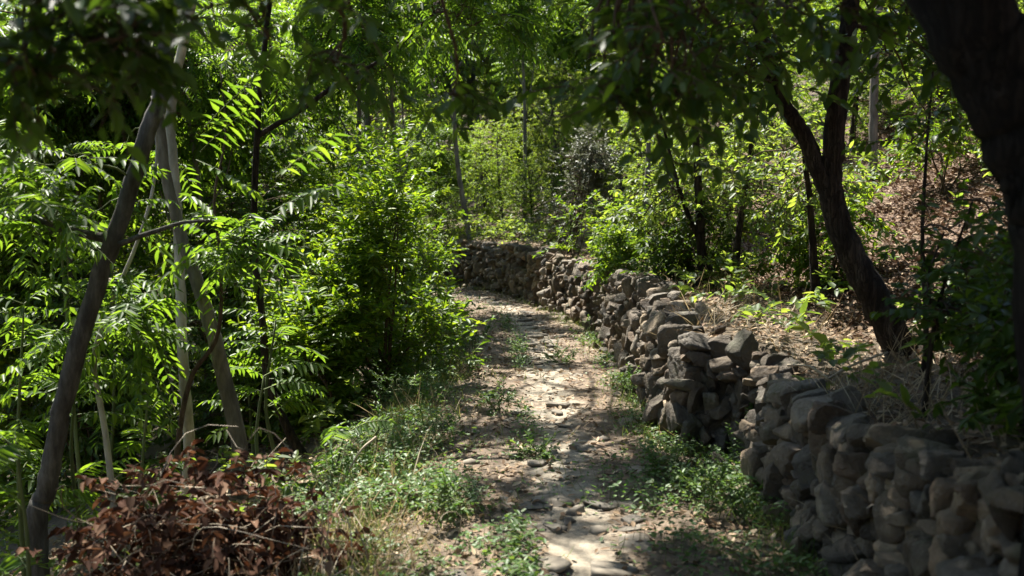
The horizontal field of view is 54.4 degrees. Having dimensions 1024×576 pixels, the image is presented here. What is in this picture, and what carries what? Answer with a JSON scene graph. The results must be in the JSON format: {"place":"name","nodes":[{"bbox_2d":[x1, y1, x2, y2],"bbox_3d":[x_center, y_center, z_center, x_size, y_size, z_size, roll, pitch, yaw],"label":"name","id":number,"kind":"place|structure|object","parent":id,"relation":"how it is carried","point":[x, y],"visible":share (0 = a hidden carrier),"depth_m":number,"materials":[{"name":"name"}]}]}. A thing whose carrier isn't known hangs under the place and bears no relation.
{"place":"outdoors","nodes":[
{"label":"outdoors","id":0,"kind":"place"},
{"bbox_2d":[109,278,751,575],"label":"path","id":1,"kind":"structure","parent":0,"point":[580,541],"depth_m":5.98,"materials":[{"name":"soil"}]},
{"bbox_2d":[501,427,560,462],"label":"weed plant","id":2,"kind":"object","parent":1,"relation":"on","point":[542,448],"visible":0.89,"depth_m":6.35,"materials":[{"name":"green plant"}]},
{"bbox_2d":[305,288,818,575],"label":"pebbles","id":3,"kind":"object","parent":1,"relation":"on","point":[598,568],"visible":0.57,"depth_m":5.32,"materials":[{"name":"stone"}]},
{"bbox_2d":[0,55,1023,575],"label":"ground","id":4,"kind":"structure","parent":0,"point":[712,427],"depth_m":8.12,"materials":[{"name":"soil"}]},
{"bbox_2d":[0,430,82,575],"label":"feathery sapling","id":5,"kind":"object","parent":4,"relation":"on","point":[9,452],"visible":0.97,"depth_m":4.73,"materials":[{"name":"green plant"}]},
{"bbox_2d":[0,0,99,207],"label":"shade tree","id":6,"kind":"object","parent":4,"relation":"on","point":[5,92],"visible":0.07,"depth_m":9.66,"materials":[{"name":"green plant"}]},
{"bbox_2d":[0,284,120,575],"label":"feathery sapling","id":7,"kind":"object","parent":4,"relation":"on","point":[34,329],"visible":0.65,"depth_m":6.54,"materials":[{"name":"green plant"}]},
{"bbox_2d":[0,246,135,530],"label":"path bush","id":8,"kind":"object","parent":4,"relation":"on","point":[4,481],"visible":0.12,"depth_m":11.30,"materials":[{"name":"green plant"}]},
{"bbox_2d":[0,128,148,526],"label":"feathery sapling","id":9,"kind":"object","parent":4,"relation":"on","point":[29,316],"visible":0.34,"depth_m":8.48,"materials":[{"name":"green plant"}]},
{"bbox_2d":[0,338,172,557],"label":"feathery sapling","id":10,"kind":"object","parent":4,"relation":"on","point":[91,388],"visible":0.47,"depth_m":6.87,"materials":[{"name":"green plant"}]},
{"bbox_2d":[0,42,184,508],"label":"feathery tree","id":11,"kind":"object","parent":4,"relation":"on","point":[4,257],"visible":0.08,"depth_m":11.79,"materials":[{"name":"green plant"}]},
{"bbox_2d":[0,1,200,511],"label":"tree","id":12,"kind":"object","parent":4,"relation":"on","point":[80,187],"visible":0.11,"depth_m":10.95,"materials":[{"name":"green plant"}]},
{"bbox_2d":[0,5,202,496],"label":"slender tree","id":13,"kind":"object","parent":4,"relation":"on","point":[183,359],"visible":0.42,"depth_m":7.41,"materials":[{"name":"brown plant"}]},
{"bbox_2d":[0,245,203,512],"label":"path bush","id":14,"kind":"object","parent":4,"relation":"on","point":[86,454],"visible":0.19,"depth_m":10.45,"materials":[{"name":"green plant"}]},
{"bbox_2d":[0,96,215,563],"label":"slender tree","id":15,"kind":"object","parent":4,"relation":"on","point":[122,326],"visible":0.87,"depth_m":6.54,"materials":[{"name":"green plant"}]},
{"bbox_2d":[33,227,196,498],"bbox_3d":[-3.588,0.754,9.100,1.162,2.679,1.331,4,6,42],"label":"feathery sapling","id":16,"kind":"object","parent":4,"relation":"on","point":[130,276],"visible":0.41,"depth_m":9.04,"materials":[{"name":"green plant"}]},
{"bbox_2d":[0,4,239,464],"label":"tree","id":17,"kind":"object","parent":4,"relation":"on","point":[70,109],"visible":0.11,"depth_m":10.91,"materials":[{"name":"green plant"}]},
{"bbox_2d":[0,13,289,503],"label":"slender tree","id":18,"kind":"object","parent":4,"relation":"on","point":[228,394],"visible":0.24,"depth_m":7.01,"materials":[{"name":"grey plant"}]},
{"bbox_2d":[5,38,297,443],"bbox_3d":[-5.493,-0.631,14.588,4.702,6.474,4.729,-2,5,-18],"label":"yellow green tree","id":19,"kind":"object","parent":4,"relation":"on","point":[158,266],"visible":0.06,"depth_m":13.98,"materials":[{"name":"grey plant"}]},
{"bbox_2d":[112,398,220,548],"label":"feathery sapling","id":20,"kind":"object","parent":4,"relation":"on","point":[136,446],"visible":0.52,"depth_m":6.52,"materials":[{"name":"green plant"}]},
{"bbox_2d":[0,13,351,575],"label":"leaning tree","id":21,"kind":"object","parent":4,"relation":"on","point":[34,201],"visible":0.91,"depth_m":5.67,"materials":[{"name":"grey plant"}]},
{"bbox_2d":[80,0,314,426],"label":"tree","id":22,"kind":"object","parent":4,"relation":"on","point":[201,69],"visible":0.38,"depth_m":10.98,"materials":[{"name":"green plant"}]},
{"bbox_2d":[97,4,318,276],"bbox_3d":[-6.221,-2.790,19.440,4.629,6.745,4.554,4,6,39],"label":"willowy tree","id":23,"kind":"object","parent":4,"relation":"on","point":[201,175],"visible":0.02,"depth_m":19.24,"materials":[{"name":"green plant"}]},
{"bbox_2d":[135,250,320,452],"bbox_3d":[-2.533,0.792,9.745,2.021,2.460,2.064,0,5,0],"label":"path bush","id":24,"kind":"object","parent":4,"relation":"on","point":[254,402],"visible":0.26,"depth_m":9.41,"materials":[{"name":"green plant"}]},
{"bbox_2d":[96,0,367,343],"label":"feathery tree","id":25,"kind":"object","parent":4,"relation":"on","point":[328,123],"visible":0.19,"depth_m":14.79,"materials":[{"name":"green plant"}]},
{"bbox_2d":[144,146,323,462],"bbox_3d":[-3.001,0.288,11.309,1.853,3.857,2.259,2,5,19],"label":"path bush","id":26,"kind":"object","parent":4,"relation":"on","point":[242,208],"visible":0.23,"depth_m":11.08,"materials":[{"name":"green plant"}]},
{"bbox_2d":[150,72,319,501],"bbox_3d":[-1.857,0.158,6.608,0.942,3.148,1.153,-3,5,-30],"label":"slender tree","id":27,"kind":"object","parent":4,"relation":"on","point":[217,251],"visible":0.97,"depth_m":6.46,"materials":[{"name":"green plant"}]},
{"bbox_2d":[15,424,461,575],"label":"dead bush","id":28,"kind":"object","parent":4,"relation":"on","point":[223,539],"visible":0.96,"depth_m":4.26,"materials":[{"name":"brown plant"}]},
{"bbox_2d":[185,251,306,453],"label":"feathery sapling","id":29,"kind":"object","parent":4,"relation":"on","point":[230,350],"visible":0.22,"depth_m":9.09,"materials":[{"name":"green plant"}]},
{"bbox_2d":[0,0,520,181],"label":"overhanging tree","id":30,"kind":"object","parent":4,"relation":"on","point":[111,43],"visible":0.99,"depth_m":2.58,"materials":[{"name":"green plant"}]},
{"bbox_2d":[198,308,327,475],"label":"feathery sapling","id":31,"kind":"object","parent":4,"relation":"on","point":[282,356],"visible":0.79,"depth_m":7.43,"materials":[{"name":"green plant"}]},
{"bbox_2d":[213,0,356,193],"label":"broadleaf tree","id":32,"kind":"object","parent":4,"relation":"on","point":[276,2],"visible":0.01,"depth_m":25.35,"materials":[{"name":"green plant"}]},
{"bbox_2d":[252,361,332,498],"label":"feathery sapling","id":33,"kind":"object","parent":4,"relation":"on","point":[290,369],"visible":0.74,"depth_m":6.67,"materials":[{"name":"green plant"}]},
{"bbox_2d":[188,121,423,300],"bbox_3d":[-3.522,-1.194,17.721,3.611,3.964,3.808,2,5,25],"label":"thicket tree","id":34,"kind":"object","parent":4,"relation":"on","point":[279,177],"visible":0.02,"depth_m":17.39,"materials":[{"name":"green plant"}]},
{"bbox_2d":[227,260,416,446],"bbox_3d":[-1.706,0.708,8.812,1.646,1.918,1.838,0,5,0],"label":"path bush","id":35,"kind":"object","parent":4,"relation":"on","point":[301,316],"visible":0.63,"depth_m":8.65,"materials":[{"name":"green plant"}]},
{"bbox_2d":[242,220,420,442],"bbox_3d":[-1.800,0.485,10.050,1.922,2.393,1.804,-3,6,-35],"label":"path bush","id":36,"kind":"object","parent":4,"relation":"on","point":[369,299],"visible":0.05,"depth_m":9.79,"materials":[{"name":"green plant"}]},
{"bbox_2d":[288,440,387,519],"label":"weed plant","id":37,"kind":"object","parent":4,"relation":"on","point":[322,487],"visible":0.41,"depth_m":5.43,"materials":[{"name":"green plant"}]},
{"bbox_2d":[279,416,399,494],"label":"feathery sapling","id":38,"kind":"object","parent":4,"relation":"on","point":[342,433],"visible":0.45,"depth_m":6.03,"materials":[{"name":"green plant"}]},
{"bbox_2d":[261,0,456,342],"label":"tree","id":39,"kind":"object","parent":4,"relation":"on","point":[356,41],"visible":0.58,"depth_m":13.02,"materials":[{"name":"green plant"}]},
{"bbox_2d":[263,1,474,223],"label":"yellow green tree","id":40,"kind":"object","parent":4,"relation":"on","point":[408,112],"visible":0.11,"depth_m":21.29,"materials":[{"name":"green plant"}]},
{"bbox_2d":[338,394,411,459],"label":"weed plant","id":41,"kind":"object","parent":4,"relation":"on","point":[375,433],"visible":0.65,"depth_m":6.31,"materials":[{"name":"green plant"}]},
{"bbox_2d":[269,105,486,358],"bbox_3d":[-1.444,-0.444,11.614,2.176,3.197,2.504,1,5,9],"label":"path bush","id":42,"kind":"object","parent":4,"relation":"on","point":[322,177],"visible":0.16,"depth_m":11.17,"materials":[{"name":"green plant"}]},
{"bbox_2d":[287,0,479,243],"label":"tree","id":43,"kind":"object","parent":4,"relation":"on","point":[442,48],"visible":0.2,"depth_m":16.32,"materials":[{"name":"green plant"}]},
{"bbox_2d":[216,0,558,458],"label":"slender tree","id":44,"kind":"object","parent":4,"relation":"on","point":[294,441],"visible":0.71,"depth_m":7.54,"materials":[{"name":"green plant"}]},
{"bbox_2d":[298,125,495,394],"bbox_3d":[-1.089,-0.107,9.303,2.200,2.733,1.716,-2,5,-22],"label":"path bush","id":45,"kind":"object","parent":4,"relation":"on","point":[376,232],"visible":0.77,"depth_m":9.10,"materials":[{"name":"green plant"}]},
{"bbox_2d":[369,359,435,418],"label":"weed plant","id":46,"kind":"object","parent":4,"relation":"on","point":[410,382],"visible":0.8,"depth_m":7.92,"materials":[{"name":"green plant"}]},
{"bbox_2d":[365,214,467,312],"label":"path bush","id":47,"kind":"object","parent":4,"relation":"on","point":[431,248],"visible":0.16,"depth_m":15.55,"materials":[{"name":"green plant"}]},
{"bbox_2d":[343,6,494,155],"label":"feathery tree","id":48,"kind":"object","parent":4,"relation":"on","point":[379,109],"visible":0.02,"depth_m":31.46,"materials":[{"name":"green plant"}]},
{"bbox_2d":[363,5,513,169],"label":"willowy tree","id":49,"kind":"object","parent":4,"relation":"on","point":[445,75],"visible":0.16,"depth_m":29.17,"materials":[{"name":"green plant"}]},
{"bbox_2d":[408,396,468,447],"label":"weed plant","id":50,"kind":"object","parent":4,"relation":"on","point":[437,422],"visible":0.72,"depth_m":6.63,"materials":[{"name":"green plant"}]},
{"bbox_2d":[405,113,474,230],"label":"feathery tree","id":51,"kind":"object","parent":4,"relation":"on","point":[428,158],"visible":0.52,"depth_m":23.67,"materials":[{"name":"green plant"}]},
{"bbox_2d":[410,173,470,240],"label":"thicket tree","id":52,"kind":"object","parent":4,"relation":"on","point":[437,216],"visible":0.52,"depth_m":21.48,"materials":[{"name":"green plant"}]},
{"bbox_2d":[409,452,478,528],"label":"weed plant","id":53,"kind":"object","parent":4,"relation":"on","point":[443,486],"visible":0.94,"depth_m":4.91,"materials":[{"name":"green plant"}]},
{"bbox_2d":[396,0,518,240],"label":"tree","id":54,"kind":"object","parent":4,"relation":"on","point":[459,177],"visible":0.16,"depth_m":20.72,"materials":[{"name":"green plant"}]},
{"bbox_2d":[437,314,496,357],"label":"weed plant","id":55,"kind":"object","parent":4,"relation":"on","point":[472,338],"visible":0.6,"depth_m":10.44,"materials":[{"name":"green plant"}]},
{"bbox_2d":[416,9,529,160],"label":"yellow green tree","id":56,"kind":"object","parent":4,"relation":"on","point":[466,66],"visible":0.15,"depth_m":30.00,"materials":[{"name":"green plant"}]},
{"bbox_2d":[447,120,519,218],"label":"yellow green tree","id":57,"kind":"object","parent":4,"relation":"on","point":[491,165],"visible":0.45,"depth_m":24.40,"materials":[{"name":"green plant"}]},
{"bbox_2d":[461,121,538,227],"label":"yellow green tree","id":58,"kind":"object","parent":4,"relation":"on","point":[492,182],"visible":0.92,"depth_m":22.76,"materials":[{"name":"green plant"}]},
{"bbox_2d":[472,377,528,415],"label":"weed plant","id":59,"kind":"object","parent":4,"relation":"on","point":[498,396],"visible":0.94,"depth_m":7.65,"materials":[{"name":"green plant"}]},
{"bbox_2d":[456,54,554,168],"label":"thicket tree","id":60,"kind":"object","parent":4,"relation":"on","point":[502,95],"visible":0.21,"depth_m":28.28,"materials":[{"name":"green plant"}]},
{"bbox_2d":[0,0,1022,122],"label":"woodland","id":61,"kind":"object","parent":4,"relation":"on","point":[478,85],"depth_m":41.98,"materials":[{"name":"green plant"}]},
{"bbox_2d":[0,0,1023,575],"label":"undergrowth","id":62,"kind":"object","parent":4,"relation":"on","point":[826,346],"visible":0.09,"depth_m":8.20,"materials":[{"name":"green plant"}]},
{"bbox_2d":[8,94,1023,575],"bbox_3d":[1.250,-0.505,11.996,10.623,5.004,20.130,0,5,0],"label":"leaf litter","id":63,"kind":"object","parent":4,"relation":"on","point":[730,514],"visible":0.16,"depth_m":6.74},
{"bbox_2d":[463,0,588,216],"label":"tree","id":64,"kind":"object","parent":4,"relation":"on","point":[533,11],"visible":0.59,"depth_m":22.38,"materials":[{"name":"green plant"}]},
{"bbox_2d":[487,155,569,230],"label":"thicket tree","id":65,"kind":"object","parent":4,"relation":"on","point":[530,197],"visible":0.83,"depth_m":21.75,"materials":[{"name":"green plant"}]},
{"bbox_2d":[469,3,593,151],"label":"willowy tree","id":66,"kind":"object","parent":4,"relation":"on","point":[532,84],"visible":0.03,"depth_m":31.29,"materials":[{"name":"green plant"}]},
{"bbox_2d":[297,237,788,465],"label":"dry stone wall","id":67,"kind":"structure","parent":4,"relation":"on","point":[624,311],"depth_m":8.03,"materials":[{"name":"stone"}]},
{"bbox_2d":[254,303,831,575],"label":"weeds","id":68,"kind":"object","parent":4,"relation":"on","point":[733,476],"visible":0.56,"depth_m":5.38,"materials":[{"name":"green plant"}]},
{"bbox_2d":[493,58,609,207],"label":"willowy tree","id":69,"kind":"object","parent":4,"relation":"on","point":[540,135],"visible":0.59,"depth_m":23.32,"materials":[{"name":"green plant"}]},
{"bbox_2d":[478,0,628,182],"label":"feathery tree","id":70,"kind":"object","parent":4,"relation":"on","point":[567,37],"visible":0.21,"depth_m":25.93,"materials":[{"name":"green plant"}]},
{"bbox_2d":[536,336,578,363],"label":"weed plant","id":71,"kind":"object","parent":4,"relation":"on","point":[566,358],"visible":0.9,"depth_m":10.24,"materials":[{"name":"green plant"}]},
{"bbox_2d":[282,284,841,575],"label":"grass","id":72,"kind":"structure","parent":4,"relation":"on","point":[443,376],"depth_m":6.31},
{"bbox_2d":[518,122,625,254],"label":"grey shrub","id":73,"kind":"object","parent":4,"relation":"on","point":[595,151],"visible":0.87,"depth_m":16.68,"materials":[{"name":"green plant"}]},
{"bbox_2d":[532,189,613,258],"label":"shrub","id":74,"kind":"object","parent":4,"relation":"on","point":[557,245],"visible":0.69,"depth_m":15.22,"materials":[{"name":"green plant"}]},
{"bbox_2d":[569,314,593,338],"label":"weed plant","id":75,"kind":"object","parent":4,"relation":"on","point":[588,319],"visible":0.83,"depth_m":12.02,"materials":[{"name":"green plant"}]},
{"bbox_2d":[545,8,684,207],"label":"willowy tree","id":76,"kind":"object","parent":4,"relation":"on","point":[573,132],"visible":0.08,"depth_m":20.77,"materials":[{"name":"green plant"}]},
{"bbox_2d":[574,190,660,290],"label":"shrub","id":77,"kind":"object","parent":4,"relation":"on","point":[606,262],"visible":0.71,"depth_m":12.04,"materials":[{"name":"green plant"}]},
{"bbox_2d":[584,123,662,201],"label":"thicket tree","id":78,"kind":"object","parent":4,"relation":"on","point":[618,175],"visible":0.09,"depth_m":21.07,"materials":[{"name":"green plant"}]},
{"bbox_2d":[230,261,1023,575],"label":"dry grass","id":79,"kind":"structure","parent":4,"relation":"on","point":[412,559],"depth_m":5.00,"materials":[{"name":"plant"}]},
{"bbox_2d":[618,361,641,399],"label":"weed plant","id":80,"kind":"object","parent":4,"relation":"on","point":[627,384],"visible":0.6,"depth_m":8.30,"materials":[{"name":"green plant"}]},
{"bbox_2d":[591,155,688,253],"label":"shrub","id":81,"kind":"object","parent":4,"relation":"on","point":[628,174],"visible":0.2,"depth_m":15.95,"materials":[{"name":"green plant"}]},
{"bbox_2d":[573,0,744,233],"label":"tree","id":82,"kind":"object","parent":4,"relation":"on","point":[648,147],"visible":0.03,"depth_m":15.55,"materials":[{"name":"green plant"}]},
{"bbox_2d":[605,98,714,223],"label":"yellow green tree","id":83,"kind":"object","parent":4,"relation":"on","point":[625,145],"visible":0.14,"depth_m":16.75,"materials":[{"name":"green plant"}]},
{"bbox_2d":[633,435,696,485],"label":"weed plant","id":84,"kind":"object","parent":4,"relation":"on","point":[659,460],"visible":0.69,"depth_m":5.88,"materials":[{"name":"green plant"}]},
{"bbox_2d":[619,183,773,287],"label":"shrub","id":85,"kind":"object","parent":4,"relation":"on","point":[659,262],"visible":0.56,"depth_m":9.46,"materials":[{"name":"green plant"}]},
{"bbox_2d":[635,77,773,200],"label":"thicket tree","id":86,"kind":"object","parent":4,"relation":"on","point":[726,149],"visible":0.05,"depth_m":17.28,"materials":[{"name":"green plant"}]},
{"bbox_2d":[597,31,824,296],"bbox_3d":[2.053,-1.002,9.367,2.212,2.694,2.190,3,6,37],"label":"hazel shrub","id":87,"kind":"object","parent":4,"relation":"on","point":[699,235],"visible":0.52,"depth_m":9.09,"materials":[{"name":"green plant"}]},
{"bbox_2d":[674,449,752,524],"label":"weed plant","id":88,"kind":"object","parent":4,"relation":"on","point":[697,487],"visible":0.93,"depth_m":5.06,"materials":[{"name":"green plant"}]},
{"bbox_2d":[723,403,754,454],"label":"weed plant","id":89,"kind":"object","parent":4,"relation":"on","point":[728,430],"visible":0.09,"depth_m":6.26,"materials":[{"name":"green plant"}]},
{"bbox_2d":[669,0,813,136],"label":"feathery tree","id":90,"kind":"object","parent":4,"relation":"on","point":[741,29],"visible":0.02,"depth_m":27.24,"materials":[{"name":"green plant"}]},
{"bbox_2d":[547,0,969,356],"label":"forked tree","id":91,"kind":"object","parent":4,"relation":"on","point":[865,280],"visible":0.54,"depth_m":6.27,"materials":[{"name":"green plant"}]},
{"bbox_2d":[679,0,841,143],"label":"yellow green tree","id":92,"kind":"object","parent":4,"relation":"on","point":[749,32],"visible":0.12,"depth_m":19.74,"materials":[{"name":"green plant"}]},
{"bbox_2d":[501,0,1023,575],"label":"leaning tree","id":93,"kind":"object","parent":4,"relation":"on","point":[977,48],"visible":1,"depth_m":2.95,"materials":[{"name":"green plant"}]},
{"bbox_2d":[679,119,897,300],"bbox_3d":[2.213,-0.587,8.038,1.630,1.587,1.408,0,5,0],"label":"young tree","id":94,"kind":"object","parent":4,"relation":"on","point":[812,200],"visible":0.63,"depth_m":7.97,"materials":[{"name":"green plant"}]},
{"bbox_2d":[750,161,905,292],"bbox_3d":[2.777,-0.379,8.654,1.259,1.454,1.169,2,5,26],"label":"shrub","id":95,"kind":"object","parent":4,"relation":"on","point":[866,223],"visible":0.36,"depth_m":8.48,"materials":[{"name":"green plant"}]},
{"bbox_2d":[663,99,1011,387],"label":"leaf litter","id":96,"kind":"object","parent":4,"relation":"on","point":[848,303],"visible":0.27,"depth_m":9.47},
{"bbox_2d":[769,0,917,97],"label":"yellow green tree","id":97,"kind":"object","parent":4,"relation":"on","point":[829,59],"visible":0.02,"depth_m":23.32,"materials":[{"name":"green plant"}]},
{"bbox_2d":[781,0,923,144],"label":"thicket tree","id":98,"kind":"object","parent":4,"relation":"on","point":[852,134],"visible":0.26,"depth_m":15.66,"materials":[{"name":"green plant"}]},
{"bbox_2d":[825,351,887,382],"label":"fallen branch","id":99,"kind":"object","parent":4,"relation":"on","point":[842,370],"visible":0.56,"depth_m":5.55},
{"bbox_2d":[723,357,1023,575],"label":"dry stone wall","id":100,"kind":"structure","parent":4,"relation":"on","point":[908,520],"depth_m":4.06,"materials":[{"name":"stone"}]},
{"bbox_2d":[868,6,882,180],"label":"tree","id":101,"kind":"object","parent":4,"relation":"on","point":[873,121],"visible":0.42,"depth_m":12.81,"materials":[{"name":"grey plant"}]},
{"bbox_2d":[841,72,1012,379],"bbox_3d":[2.350,-0.288,5.161,0.802,1.650,1.025,-3,6,-34],"label":"sapling","id":102,"kind":"object","parent":4,"relation":"on","point":[901,249],"visible":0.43,"depth_m":5.19,"materials":[{"name":"green plant"}]},
{"bbox_2d":[875,72,983,197],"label":"shrub","id":103,"kind":"object","parent":4,"relation":"on","point":[948,151],"visible":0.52,"depth_m":10.09,"materials":[{"name":"green plant"}]},
{"bbox_2d":[870,183,1012,418],"bbox_3d":[2.086,0.023,4.481,0.851,1.276,0.935,4,6,39],"label":"sapling","id":104,"kind":"object","parent":4,"relation":"on","point":[939,312],"visible":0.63,"depth_m":4.58,"materials":[{"name":"green plant"}]},
{"bbox_2d":[908,233,1012,355],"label":"shrub","id":105,"kind":"object","parent":4,"relation":"on","point":[914,327],"visible":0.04,"depth_m":6.45,"materials":[{"name":"green plant"}]},
{"bbox_2d":[922,204,1022,431],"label":"shrub","id":106,"kind":"object","parent":4,"relation":"on","point":[997,396],"visible":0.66,"depth_m":3.46,"materials":[{"name":"green plant"}]},
{"bbox_2d":[924,269,1022,432],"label":"shrub","id":107,"kind":"object","parent":4,"relation":"on","point":[995,352],"visible":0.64,"depth_m":3.97,"materials":[{"name":"green plant"}]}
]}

